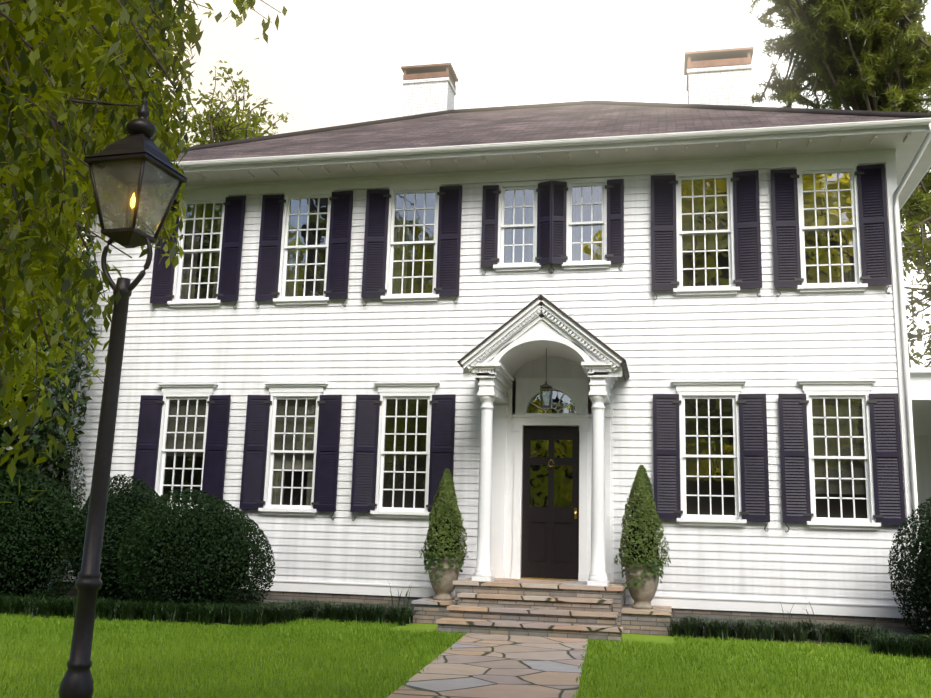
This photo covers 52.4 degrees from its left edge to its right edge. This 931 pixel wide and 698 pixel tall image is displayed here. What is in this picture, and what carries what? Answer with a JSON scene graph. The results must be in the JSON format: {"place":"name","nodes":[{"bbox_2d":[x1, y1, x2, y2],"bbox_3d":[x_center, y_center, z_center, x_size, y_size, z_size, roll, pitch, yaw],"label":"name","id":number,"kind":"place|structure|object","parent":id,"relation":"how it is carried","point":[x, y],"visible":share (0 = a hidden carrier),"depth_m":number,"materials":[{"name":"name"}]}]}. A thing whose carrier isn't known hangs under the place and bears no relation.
{"place":"outdoors","nodes":[
{"label":"outdoors","id":0,"kind":"place"},
{"bbox_2d":[0,590,930,697],"bbox_3d":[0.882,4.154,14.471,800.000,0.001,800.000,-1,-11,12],"label":"lawn","id":1,"kind":"structure","parent":0,"point":[658,639],"depth_m":9.30,"materials":[{"name":"green plant"}]},
{"bbox_2d":[59,96,187,697],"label":"lamp post","id":2,"kind":"object","parent":1,"relation":"on","point":[137,158],"visible":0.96,"depth_m":6.67,"materials":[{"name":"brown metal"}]},
{"bbox_2d":[0,0,286,502],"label":"tree","id":3,"kind":"object","parent":1,"relation":"on","point":[80,80],"visible":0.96,"depth_m":6.55,"materials":[{"name":"green plant"}]},
{"bbox_2d":[177,60,293,145],"bbox_3d":[-9.041,-2.013,34.525,4.683,19.267,5.910,4,-11,-13],"label":"tree","id":4,"kind":"object","parent":1,"relation":"on","point":[222,125],"visible":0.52,"depth_m":35.01,"materials":[{"name":"green plant"}]},
{"bbox_2d":[0,593,930,659],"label":"liriope border","id":5,"kind":"object","parent":1,"relation":"on","point":[272,612],"visible":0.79,"depth_m":12.72,"materials":[{"name":"green plant"}]},
{"bbox_2d":[1,597,930,655],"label":"planting bed","id":6,"kind":"object","parent":1,"relation":"on","point":[815,641],"depth_m":12.66,"materials":[{"name":"brown soil"}]},
{"bbox_2d":[0,464,85,604],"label":"boxwood shrub","id":7,"kind":"object","parent":6,"relation":"on","point":[31,551],"visible":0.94,"depth_m":14.01,"materials":[{"name":"green plant"}]},
{"bbox_2d":[0,400,86,590],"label":"ivy","id":8,"kind":"object","parent":6,"relation":"on","point":[66,477],"visible":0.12,"depth_m":15.55,"materials":[{"name":"green plant"}]},
{"bbox_2d":[0,166,98,510],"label":"ivy","id":9,"kind":"object","parent":6,"relation":"on","point":[66,397],"visible":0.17,"depth_m":15.12,"materials":[{"name":"green plant"}]},
{"bbox_2d":[66,474,173,603],"bbox_3d":[-5.416,3.037,15.095,1.823,2.066,1.957,-1,-11,12],"label":"boxwood shrub","id":10,"kind":"object","parent":6,"relation":"on","point":[123,509],"visible":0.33,"depth_m":14.53,"materials":[{"name":"green plant"}]},
{"bbox_2d":[117,488,275,608],"bbox_3d":[-3.943,3.012,14.158,2.321,1.839,1.924,-1,-11,12],"label":"boxwood shrub","id":11,"kind":"object","parent":6,"relation":"on","point":[204,554],"visible":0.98,"depth_m":13.58,"materials":[{"name":"green plant"}]},
{"bbox_2d":[389,582,832,641],"bbox_3d":[1.936,3.727,13.566,6.458,0.549,1.102,-1,-11,12],"label":"daylily","id":12,"kind":"object","parent":6,"relation":"on","point":[405,600],"visible":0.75,"depth_m":12.84,"materials":[{"name":"green plant"}]},
{"bbox_2d":[888,497,930,640],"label":"shrub","id":13,"kind":"object","parent":6,"relation":"on","point":[921,575],"visible":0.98,"depth_m":12.27,"materials":[{"name":"green plant"}]},
{"bbox_2d":[732,0,930,366],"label":"pine tree","id":14,"kind":"object","parent":1,"relation":"on","point":[876,54],"visible":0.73,"depth_m":29.77,"materials":[{"name":"green plant"}]},
{"bbox_2d":[901,215,930,366],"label":"tree","id":15,"kind":"object","parent":1,"relation":"on","point":[918,258],"visible":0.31,"depth_m":24.00,"materials":[{"name":"green plant"}]},
{"bbox_2d":[18,266,930,631],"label":"house wings","id":16,"kind":"object","parent":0,"point":[920,378],"visible":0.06,"depth_m":18.65},
{"bbox_2d":[50,149,923,638],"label":"house wall","id":17,"kind":"structure","parent":0,"point":[768,343],"depth_m":15.16,"materials":[{"name":"white wood"}]},
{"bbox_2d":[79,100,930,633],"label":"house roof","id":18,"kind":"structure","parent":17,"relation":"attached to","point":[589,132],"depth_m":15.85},
{"bbox_2d":[155,164,880,529],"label":"house windows","id":19,"kind":"structure","parent":17,"relation":"in","point":[839,436],"depth_m":15.53,"materials":[{"name":"white glass"}]},
{"bbox_2d":[133,164,905,534],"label":"shutters","id":20,"kind":"object","parent":17,"relation":"attached to","point":[795,478],"visible":0.85,"depth_m":15.30,"materials":[{"name":"black wood"}]},
{"bbox_2d":[457,294,629,585],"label":"entrance portico","id":21,"kind":"structure","parent":17,"relation":"attached to","point":[538,327],"depth_m":14.40,"materials":[{"name":"white wood"}]},
{"bbox_2d":[521,427,578,580],"bbox_3d":[1.328,2.391,14.749,0.930,2.350,0.128,-1,-11,12],"label":"entrance door","id":22,"kind":"structure","parent":17,"relation":"in","point":[550,526],"depth_m":14.77,"materials":[{"name":"black wood"}]},
{"bbox_2d":[387,633,587,697],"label":"flagstone path","id":23,"kind":"structure","parent":0,"point":[474,665],"depth_m":8.91,"materials":[{"name":"beige stone"}]},
{"bbox_2d":[78,0,930,366],"label":"sky","id":24,"kind":"structure","parent":0,"point":[327,63],"materials":[{"name":"white"}]},
{"bbox_2d":[411,577,671,640],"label":"front steps","id":25,"kind":"structure","parent":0,"point":[549,608],"depth_m":12.78,"materials":[{"name":"beige stone"}]},
{"bbox_2d":[419,468,468,600],"bbox_3d":[-0.324,2.745,14.117,0.765,1.939,0.762,-1,-11,12],"label":"urn planter","id":26,"kind":"object","parent":25,"relation":"on","point":[444,554],"visible":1,"depth_m":13.93,"materials":[{"name":"stone"}]},
{"bbox_2d":[614,465,670,608],"bbox_3d":[2.522,2.664,13.523,0.817,2.031,0.812,-1,-11,12],"label":"urn planter","id":27,"kind":"object","parent":25,"relation":"on","point":[641,563],"visible":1,"depth_m":13.36,"materials":[{"name":"stone"}]},
{"bbox_2d":[401,47,753,116],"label":"chimneys","id":28,"kind":"object","parent":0,"point":[719,77],"visible":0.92,"depth_m":18.67,"materials":[{"name":"white brick"}]}
]}

